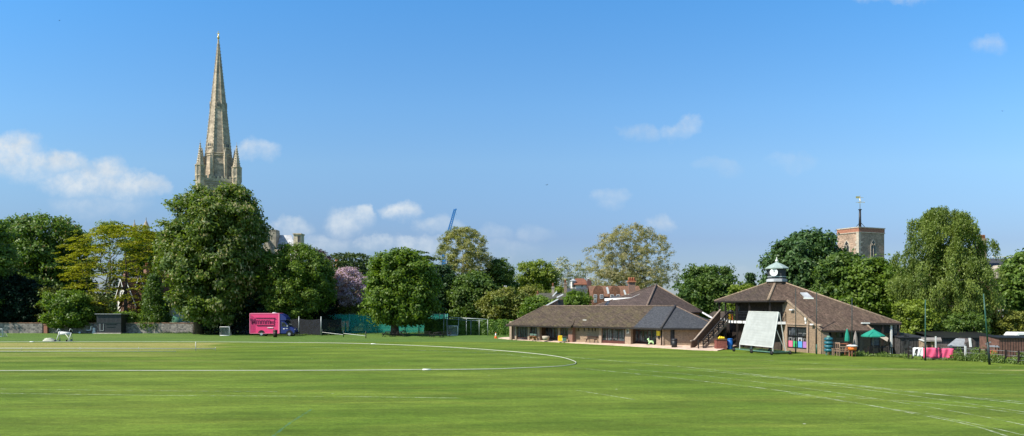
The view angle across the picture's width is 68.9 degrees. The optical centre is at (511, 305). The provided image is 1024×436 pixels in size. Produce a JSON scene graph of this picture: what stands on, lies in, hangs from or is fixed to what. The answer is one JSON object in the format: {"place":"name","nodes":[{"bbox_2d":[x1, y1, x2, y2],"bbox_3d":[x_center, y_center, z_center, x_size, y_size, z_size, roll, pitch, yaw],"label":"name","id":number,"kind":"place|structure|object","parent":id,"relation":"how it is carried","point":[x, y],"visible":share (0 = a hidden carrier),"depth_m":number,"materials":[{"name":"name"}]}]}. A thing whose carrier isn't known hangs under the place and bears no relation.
{"place":"outdoors","nodes":[
{"label":"outdoors","id":0,"kind":"place"},
{"bbox_2d":[311,247,334,276],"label":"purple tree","id":1,"kind":"object","parent":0,"point":[328,256],"visible":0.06,"depth_m":150.13,"materials":[{"name":"green plant"}]},
{"bbox_2d":[418,250,443,264],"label":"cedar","id":2,"kind":"object","parent":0,"point":[432,258],"visible":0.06,"depth_m":150.04,"materials":[{"name":"green plant"}]},
{"bbox_2d":[0,307,1023,435],"bbox_3d":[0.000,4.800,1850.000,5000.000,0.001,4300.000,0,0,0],"label":"ground","id":3,"kind":"structure","parent":0,"point":[672,392],"depth_m":42.41,"materials":[{"name":"green plant"}]},
{"bbox_2d":[0,219,24,307],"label":"horse chestnut","id":4,"kind":"object","parent":3,"relation":"on","point":[9,254],"visible":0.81,"depth_m":133.92,"materials":[{"name":"green plant"}]},
{"bbox_2d":[0,269,33,322],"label":"yew tree","id":5,"kind":"object","parent":3,"relation":"on","point":[6,288],"visible":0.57,"depth_m":133.57,"materials":[{"name":"green plant"}]},
{"bbox_2d":[0,322,43,332],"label":"flint wall","id":6,"kind":"structure","parent":3,"relation":"on","point":[21,327],"depth_m":131.80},
{"bbox_2d":[0,277,59,323],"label":"yew tree","id":7,"kind":"object","parent":3,"relation":"on","point":[23,312],"visible":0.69,"depth_m":134.05,"materials":[{"name":"green plant"}]},
{"bbox_2d":[42,324,48,332],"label":"brick pillar","id":8,"kind":"structure","parent":3,"relation":"on","point":[45,328],"depth_m":131.43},
{"bbox_2d":[30,285,67,323],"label":"olive bush","id":9,"kind":"object","parent":3,"relation":"on","point":[53,290],"visible":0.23,"depth_m":134.82,"materials":[{"name":"green plant"}]},
{"bbox_2d":[1,208,98,292],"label":"horse chestnut","id":10,"kind":"object","parent":3,"relation":"on","point":[39,263],"visible":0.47,"depth_m":155.42,"materials":[{"name":"green plant"}]},
{"bbox_2d":[54,329,72,341],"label":"rope winder","id":11,"kind":"object","parent":3,"relation":"on","point":[69,333],"visible":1,"depth_m":100.90,"materials":[{"name":"metal"}]},
{"bbox_2d":[36,289,99,332],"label":"bright bush","id":12,"kind":"object","parent":3,"relation":"on","point":[68,309],"visible":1,"depth_m":129.60,"materials":[{"name":"green plant"}]},
{"bbox_2d":[71,279,118,312],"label":"wood","id":13,"kind":"object","parent":3,"relation":"on","point":[114,305],"visible":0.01,"depth_m":157.85,"materials":[{"name":"green plant"}]},
{"bbox_2d":[84,292,109,322],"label":"olive bush","id":14,"kind":"object","parent":3,"relation":"on","point":[100,299],"visible":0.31,"depth_m":134.92,"materials":[{"name":"green plant"}]},
{"bbox_2d":[0,342,215,351],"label":"pitch rope","id":15,"kind":"object","parent":3,"relation":"on","point":[138,348],"visible":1,"depth_m":78.69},
{"bbox_2d":[93,314,129,333],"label":"black shed","id":16,"kind":"structure","parent":3,"relation":"on","point":[111,323],"depth_m":129.80,"materials":[{"name":"grey wood"}]},
{"bbox_2d":[87,219,136,306],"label":"budding tree","id":17,"kind":"object","parent":3,"relation":"on","point":[114,252],"visible":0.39,"depth_m":157.19,"materials":[{"name":"green plant"}]},
{"bbox_2d":[54,223,171,314],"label":"golden tree","id":18,"kind":"object","parent":3,"relation":"on","point":[146,236],"visible":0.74,"depth_m":138.70,"materials":[{"name":"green plant"}]},
{"bbox_2d":[49,323,192,332],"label":"flint wall","id":19,"kind":"structure","parent":3,"relation":"on","point":[165,327],"depth_m":131.40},
{"bbox_2d":[113,310,142,322],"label":"bush","id":20,"kind":"object","parent":3,"relation":"on","point":[133,317],"visible":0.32,"depth_m":132.76,"materials":[{"name":"green plant"}]},
{"bbox_2d":[119,228,165,278],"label":"broadleaf tree","id":21,"kind":"object","parent":3,"relation":"on","point":[141,263],"visible":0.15,"depth_m":163.71,"materials":[{"name":"green plant"}]},
{"bbox_2d":[115,263,192,322],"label":"gabled house","id":22,"kind":"structure","parent":3,"relation":"on","point":[130,292],"depth_m":149.07,"materials":[{"name":"brick"}]},
{"bbox_2d":[135,272,173,331],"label":"conifer","id":23,"kind":"object","parent":3,"relation":"on","point":[152,295],"visible":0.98,"depth_m":132.36,"materials":[{"name":"green plant"}]},
{"bbox_2d":[159,299,174,322],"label":"bush","id":24,"kind":"object","parent":3,"relation":"on","point":[166,308],"visible":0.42,"depth_m":134.34,"materials":[{"name":"green plant"}]},
{"bbox_2d":[170,316,182,322],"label":"green dome tent","id":25,"kind":"object","parent":3,"relation":"on","point":[177,320],"visible":0.28,"depth_m":138.27,"materials":[{"name":"fabric"}]},
{"bbox_2d":[161,331,240,333],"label":"undergrowth","id":26,"kind":"object","parent":3,"relation":"on","point":[183,332],"visible":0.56,"depth_m":130.12,"materials":[{"name":"green plant"}]},
{"bbox_2d":[147,179,273,333],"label":"horse chestnut","id":27,"kind":"object","parent":3,"relation":"on","point":[214,241],"visible":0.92,"depth_m":122.85,"materials":[{"name":"green plant"}]},
{"bbox_2d":[133,31,307,278],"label":"cathedral","id":28,"kind":"structure","parent":3,"relation":"on","point":[215,164],"depth_m":241.53,"materials":[{"name":"stone"}]},
{"bbox_2d":[182,286,283,333],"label":"undergrowth tree","id":29,"kind":"object","parent":3,"relation":"on","point":[250,309],"visible":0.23,"depth_m":126.13,"materials":[{"name":"green plant"}]},
{"bbox_2d":[204,318,341,334],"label":"shade net fence","id":30,"kind":"object","parent":3,"relation":"on","point":[311,327],"visible":0.56,"depth_m":123.33,"materials":[{"name":"fabric"}]},
{"bbox_2d":[250,312,298,335],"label":"food van","id":31,"kind":"object","parent":3,"relation":"on","point":[263,324],"visible":0.99,"depth_m":118.30,"materials":[{"name":"pink paint"}]},
{"bbox_2d":[0,341,575,370],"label":"boundary rope","id":32,"kind":"object","parent":3,"relation":"on","point":[308,370],"visible":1,"depth_m":55.19,"materials":[{"name":"fabric"}]},
{"bbox_2d":[253,242,338,319],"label":"broadleaf tree","id":33,"kind":"object","parent":3,"relation":"on","point":[289,283],"visible":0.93,"depth_m":125.82,"materials":[{"name":"green plant"}]},
{"bbox_2d":[261,295,341,319],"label":"undergrowth tree","id":34,"kind":"object","parent":3,"relation":"on","point":[329,311],"visible":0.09,"depth_m":129.95,"materials":[{"name":"green plant"}]},
{"bbox_2d":[334,301,365,314],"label":"brown shrub","id":35,"kind":"object","parent":3,"relation":"on","point":[345,310],"visible":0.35,"depth_m":135.97,"materials":[{"name":"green plant"}]},
{"bbox_2d":[332,266,367,312],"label":"blossom tree","id":36,"kind":"object","parent":3,"relation":"on","point":[345,295],"visible":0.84,"depth_m":134.64,"materials":[{"name":"pink plant"}]},
{"bbox_2d":[328,251,373,327],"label":"cedar","id":37,"kind":"object","parent":3,"relation":"on","point":[347,259],"visible":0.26,"depth_m":159.92,"materials":[{"name":"green plant"}]},
{"bbox_2d":[299,331,413,334],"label":"undergrowth","id":38,"kind":"object","parent":3,"relation":"on","point":[348,334],"visible":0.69,"depth_m":125.36,"materials":[{"name":"green plant"}]},
{"bbox_2d":[324,314,447,332],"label":"cricket net","id":39,"kind":"object","parent":3,"relation":"on","point":[350,322],"visible":0.27,"depth_m":131.00,"materials":[{"name":"teal"}]},
{"bbox_2d":[356,246,445,335],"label":"lone tree","id":40,"kind":"object","parent":3,"relation":"on","point":[404,286],"visible":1,"depth_m":119.17,"materials":[{"name":"green plant"}]},
{"bbox_2d":[429,263,461,318],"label":"dark tree","id":41,"kind":"object","parent":3,"relation":"on","point":[446,274],"visible":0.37,"depth_m":138.07,"materials":[{"name":"green plant"}]},
{"bbox_2d":[442,209,456,263],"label":"crane jib","id":42,"kind":"object","parent":3,"relation":"on","point":[452,216],"visible":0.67,"depth_m":419.15,"materials":[{"name":"blue paint"}]},
{"bbox_2d":[432,226,494,280],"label":"plane tree","id":43,"kind":"object","parent":3,"relation":"on","point":[472,252],"visible":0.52,"depth_m":158.31,"materials":[{"name":"green plant"}]},
{"bbox_2d":[439,314,487,335],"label":"batting cage","id":44,"kind":"object","parent":3,"relation":"on","point":[466,322],"visible":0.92,"depth_m":121.96,"materials":[{"name":"metal"}]},
{"bbox_2d":[424,318,513,335],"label":"hedge","id":45,"kind":"object","parent":3,"relation":"on","point":[497,326],"visible":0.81,"depth_m":124.23,"materials":[{"name":"green plant"}]},
{"bbox_2d":[444,269,504,319],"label":"dark tree","id":46,"kind":"object","parent":3,"relation":"on","point":[470,288],"visible":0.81,"depth_m":134.81,"materials":[{"name":"green plant"}]},
{"bbox_2d":[483,257,519,291],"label":"broadleaf tree","id":47,"kind":"object","parent":3,"relation":"on","point":[500,272],"visible":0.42,"depth_m":161.08,"materials":[{"name":"green plant"}]},
{"bbox_2d":[472,286,534,319],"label":"olive shrub","id":48,"kind":"object","parent":3,"relation":"on","point":[502,304],"visible":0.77,"depth_m":124.98,"materials":[{"name":"green plant"}]},
{"bbox_2d":[513,283,550,297],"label":"olive shrub","id":49,"kind":"object","parent":3,"relation":"on","point":[532,290],"visible":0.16,"depth_m":136.42,"materials":[{"name":"green plant"}]},
{"bbox_2d":[516,295,558,316],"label":"green shrub","id":50,"kind":"object","parent":3,"relation":"on","point":[530,304],"visible":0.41,"depth_m":119.65,"materials":[{"name":"green plant"}]},
{"bbox_2d":[513,258,566,291],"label":"broadleaf tree","id":51,"kind":"object","parent":3,"relation":"on","point":[547,276],"visible":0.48,"depth_m":168.03,"materials":[{"name":"green plant"}]},
{"bbox_2d":[548,286,563,292],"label":"green shrub","id":52,"kind":"object","parent":3,"relation":"on","point":[559,289],"visible":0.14,"depth_m":139.33,"materials":[{"name":"green plant"}]},
{"bbox_2d":[553,256,574,287],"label":"bare tree","id":53,"kind":"object","parent":3,"relation":"on","point":[567,268],"visible":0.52,"depth_m":180.91,"materials":[{"name":"green plant"}]},
{"bbox_2d":[560,289,594,304],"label":"green shrub","id":54,"kind":"object","parent":3,"relation":"on","point":[573,297],"visible":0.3,"depth_m":115.10,"materials":[{"name":"green plant"}]},
{"bbox_2d":[570,260,594,284],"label":"bare tree","id":55,"kind":"object","parent":3,"relation":"on","point":[577,265],"visible":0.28,"depth_m":186.15,"materials":[{"name":"green plant"}]},
{"bbox_2d":[505,299,726,345],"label":"long pavilion","id":56,"kind":"structure","parent":3,"relation":"on","point":[662,325],"depth_m":94.16,"materials":[{"name":"brown tile"}]},
{"bbox_2d":[517,327,527,337],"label":"glazed door","id":57,"kind":"structure","parent":56,"relation":"in","point":[522,332],"depth_m":104.55,"materials":[{"name":"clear glass"}]},
{"bbox_2d":[546,327,557,338],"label":"glazed door","id":58,"kind":"structure","parent":56,"relation":"in","point":[552,332],"depth_m":102.12,"materials":[{"name":"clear glass"}]},
{"bbox_2d":[561,328,567,335],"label":"window","id":59,"kind":"structure","parent":56,"relation":"in","point":[564,331],"depth_m":98.98,"materials":[{"name":"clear glass"}]},
{"bbox_2d":[602,328,624,341],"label":"window","id":60,"kind":"structure","parent":56,"relation":"in","point":[609,334],"depth_m":93.26,"materials":[{"name":"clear glass"}]},
{"bbox_2d":[635,329,655,342],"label":"window","id":61,"kind":"structure","parent":56,"relation":"in","point":[642,335],"depth_m":90.92,"materials":[{"name":"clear glass"}]},
{"bbox_2d":[582,221,680,289],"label":"plane tree","id":62,"kind":"object","parent":3,"relation":"on","point":[615,275],"visible":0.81,"depth_m":165.67,"materials":[{"name":"green plant"}]},
{"bbox_2d":[597,284,702,315],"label":"pyramid hall","id":63,"kind":"structure","parent":3,"relation":"on","point":[655,294],"depth_m":99.04,"materials":[{"name":"brown tile"}]},
{"bbox_2d":[671,338,677,346],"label":"litter bin","id":64,"kind":"object","parent":3,"relation":"on","point":[673,342],"visible":0.98,"depth_m":84.78,"materials":[{"name":"black plastic"}]},
{"bbox_2d":[670,263,742,318],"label":"broadleaf tree","id":65,"kind":"object","parent":3,"relation":"on","point":[705,288],"visible":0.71,"depth_m":124.99,"materials":[{"name":"green plant"}]},
{"bbox_2d":[714,339,727,349],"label":"storage box","id":66,"kind":"object","parent":3,"relation":"on","point":[721,344],"visible":0.89,"depth_m":82.00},
{"bbox_2d":[727,338,732,349],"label":"blue barrel","id":67,"kind":"object","parent":3,"relation":"on","point":[729,343],"visible":0.94,"depth_m":82.25,"materials":[{"name":"plastic"}]},
{"bbox_2d":[722,282,753,316],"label":"yellow shrub","id":68,"kind":"object","parent":3,"relation":"on","point":[735,288],"visible":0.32,"depth_m":105.31,"materials":[{"name":"green plant"}]},
{"bbox_2d":[732,311,791,354],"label":"sight screen","id":69,"kind":"object","parent":3,"relation":"on","point":[760,328],"visible":1,"depth_m":76.16,"materials":[{"name":"plastic"}]},
{"bbox_2d":[795,288,795,353],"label":"net pole","id":70,"kind":"object","parent":3,"relation":"on","point":[795,320],"visible":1,"depth_m":75.48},
{"bbox_2d":[690,257,901,353],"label":"clock pavilion","id":71,"kind":"structure","parent":3,"relation":"on","point":[775,292],"depth_m":79.07,"materials":[{"name":"brown tile"}]},
{"bbox_2d":[721,291,893,319],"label":"wood","id":72,"kind":"object","parent":3,"relation":"on","point":[723,307],"depth_m":117.93,"materials":[{"name":"green plant"}]},
{"bbox_2d":[756,227,861,290],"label":"sycamore","id":73,"kind":"object","parent":3,"relation":"on","point":[800,254],"visible":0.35,"depth_m":103.23,"materials":[{"name":"green plant"}]},
{"bbox_2d":[816,292,816,353],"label":"net pole","id":74,"kind":"object","parent":3,"relation":"on","point":[816,322],"visible":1,"depth_m":74.22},
{"bbox_2d":[824,336,832,354],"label":"stacked tyre planter","id":75,"kind":"object","parent":3,"relation":"on","point":[828,342],"visible":1,"depth_m":72.71,"materials":[{"name":"teal rubber"}]},
{"bbox_2d":[810,251,858,303],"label":"sycamore","id":76,"kind":"object","parent":3,"relation":"on","point":[823,270],"visible":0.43,"depth_m":97.73,"materials":[{"name":"green plant"}]},
{"bbox_2d":[847,345,856,356],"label":"round table","id":77,"kind":"object","parent":3,"relation":"on","point":[854,347],"visible":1,"depth_m":70.64,"materials":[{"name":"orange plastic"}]},
{"bbox_2d":[853,331,857,344],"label":"closed parasol","id":78,"kind":"object","parent":3,"relation":"on","point":[855,340],"visible":0.9,"depth_m":73.67,"materials":[{"name":"grey fabric"}]},
{"bbox_2d":[826,253,904,318],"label":"sycamore","id":79,"kind":"object","parent":3,"relation":"on","point":[870,277],"visible":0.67,"depth_m":95.34,"materials":[{"name":"green plant"}]},
{"bbox_2d":[861,329,885,336],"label":"open parasol","id":80,"kind":"object","parent":3,"relation":"on","point":[872,333],"visible":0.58,"depth_m":72.05,"materials":[{"name":"green fabric"}]},
{"bbox_2d":[871,337,879,353],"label":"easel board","id":81,"kind":"object","parent":3,"relation":"on","point":[875,341],"visible":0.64,"depth_m":73.40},
{"bbox_2d":[850,351,911,357],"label":"garden plants","id":82,"kind":"object","parent":3,"relation":"on","point":[862,353],"visible":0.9,"depth_m":70.55,"materials":[{"name":"green plant"}]},
{"bbox_2d":[889,332,922,353],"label":"dark shed","id":83,"kind":"structure","parent":3,"relation":"on","point":[901,342],"depth_m":74.00,"materials":[{"name":"black wood"}]},
{"bbox_2d":[904,334,908,347],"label":"doorway","id":84,"kind":"structure","parent":83,"relation":"in","point":[906,340],"depth_m":73.93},
{"bbox_2d":[891,299,941,335],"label":"yellow shrub","id":85,"kind":"object","parent":3,"relation":"on","point":[911,317],"visible":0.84,"depth_m":80.88,"materials":[{"name":"green plant"}]},
{"bbox_2d":[924,300,925,360],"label":"net pole","id":86,"kind":"object","parent":3,"relation":"on","point":[925,335],"visible":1,"depth_m":65.52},
{"bbox_2d":[904,357,953,360],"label":"garden plants","id":87,"kind":"object","parent":3,"relation":"on","point":[949,359],"visible":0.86,"depth_m":66.18,"materials":[{"name":"green plant"}]},
{"bbox_2d":[918,336,941,347],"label":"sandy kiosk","id":88,"kind":"object","parent":3,"relation":"on","point":[931,342],"visible":0.48,"depth_m":72.93,"materials":[{"name":"white plastic"}]},
{"bbox_2d":[885,205,1007,328],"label":"weeping birch","id":89,"kind":"object","parent":3,"relation":"on","point":[949,273],"visible":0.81,"depth_m":83.71,"materials":[{"name":"green plant"}]},
{"bbox_2d":[915,329,990,350],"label":"long black shed","id":90,"kind":"structure","parent":3,"relation":"on","point":[948,337],"depth_m":77.51,"materials":[{"name":"wood"}]},
{"bbox_2d":[937,338,974,355],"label":"grey roofed hut","id":91,"kind":"object","parent":3,"relation":"on","point":[969,343],"visible":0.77,"depth_m":67.50,"materials":[{"name":"metal"}]},
{"bbox_2d":[908,346,1023,364],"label":"post and wire fence","id":92,"kind":"object","parent":3,"relation":"on","point":[980,349],"visible":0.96,"depth_m":64.42,"materials":[{"name":"metal"}]},
{"bbox_2d":[913,347,922,356],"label":"white poster banner","id":93,"kind":"object","parent":92,"relation":"attached to","point":[917,351],"visible":1,"depth_m":66.85,"materials":[{"name":"fabric"}]},
{"bbox_2d":[923,348,953,358],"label":"pink banner","id":94,"kind":"object","parent":92,"relation":"attached to","point":[934,352],"visible":0.91,"depth_m":66.45,"materials":[{"name":"fabric"}]},
{"bbox_2d":[937,307,994,334],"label":"green shrub","id":95,"kind":"object","parent":3,"relation":"on","point":[969,321],"visible":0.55,"depth_m":80.53,"materials":[{"name":"green plant"}]},
{"bbox_2d":[948,346,1023,364],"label":"garden plants","id":96,"kind":"object","parent":3,"relation":"on","point":[973,356],"visible":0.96,"depth_m":64.09,"materials":[{"name":"green plant"}]},
{"bbox_2d":[983,294,990,364],"bbox_3d":[38.859,1.901,61.091,0.659,5.816,0.200,0,0,0],"label":"net pole","id":97,"kind":"object","parent":3,"relation":"on","point":[988,353],"visible":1,"depth_m":61.05,"materials":[{"name":"metal"}]},
{"bbox_2d":[978,235,1010,312],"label":"red brick house","id":98,"kind":"structure","parent":3,"relation":"on","point":[994,263],"depth_m":113.00,"materials":[{"name":"blue tile"}]},
{"bbox_2d":[979,335,1023,356],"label":"wall","id":99,"kind":"structure","parent":3,"relation":"on","point":[1010,344],"depth_m":70.00,"materials":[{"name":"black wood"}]},
{"bbox_2d":[988,308,1023,334],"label":"yellow shrub","id":100,"kind":"object","parent":3,"relation":"on","point":[1003,322],"visible":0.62,"depth_m":83.01,"materials":[{"name":"green plant"}]},
{"bbox_2d":[995,248,1023,312],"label":"sycamore","id":101,"kind":"object","parent":3,"relation":"on","point":[1012,290],"visible":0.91,"depth_m":91.53,"materials":[{"name":"green plant"}]},
{"bbox_2d":[0,0,1023,294],"label":"sky","id":102,"kind":"structure","parent":0,"point":[727,129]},
{"bbox_2d":[536,279,566,304],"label":"mossy roofed house","id":103,"kind":"structure","parent":0,"point":[553,295],"depth_m":130.00,"materials":[{"name":"beige brick"}]},
{"bbox_2d":[567,288,587,296],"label":"slate roofed house","id":104,"kind":"structure","parent":0,"point":[578,289],"depth_m":137.96,"materials":[{"name":"grey brick"}]},
{"bbox_2d":[570,278,590,287],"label":"white rendered house","id":105,"kind":"structure","parent":0,"point":[579,283],"depth_m":150.28,"materials":[{"name":"tile"}]},
{"bbox_2d":[588,277,639,304],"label":"curved gable terrace","id":106,"kind":"structure","parent":0,"point":[600,294],"depth_m":121.25,"materials":[{"name":"red brick"}]},
{"bbox_2d":[499,337,735,350],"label":"paving","id":107,"kind":"structure","parent":0,"point":[682,347],"depth_m":89.14,"materials":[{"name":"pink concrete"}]},
{"bbox_2d":[702,311,726,338],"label":"link building","id":108,"kind":"structure","parent":0,"point":[713,313],"depth_m":95.78,"materials":[{"name":"brown tile"}]},
{"bbox_2d":[744,272,756,285],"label":"pine tree","id":109,"kind":"object","parent":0,"point":[751,278],"visible":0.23,"depth_m":111.66,"materials":[{"name":"green plant"}]},
{"bbox_2d":[836,196,884,259],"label":"church tower","id":110,"kind":"structure","parent":0,"point":[867,241],"depth_m":133.47,"materials":[{"name":"stone"}]},
{"bbox_2d":[870,239,875,256],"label":"belfry window","id":111,"kind":"structure","parent":110,"relation":"in","point":[873,245],"depth_m":133.39,"materials":[{"name":"stone"}]},
{"bbox_2d":[1004,332,1023,335],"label":"white van","id":112,"kind":"object","parent":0,"point":[1015,333],"visible":0.2,"depth_m":78.22,"materials":[{"name":"paint"}]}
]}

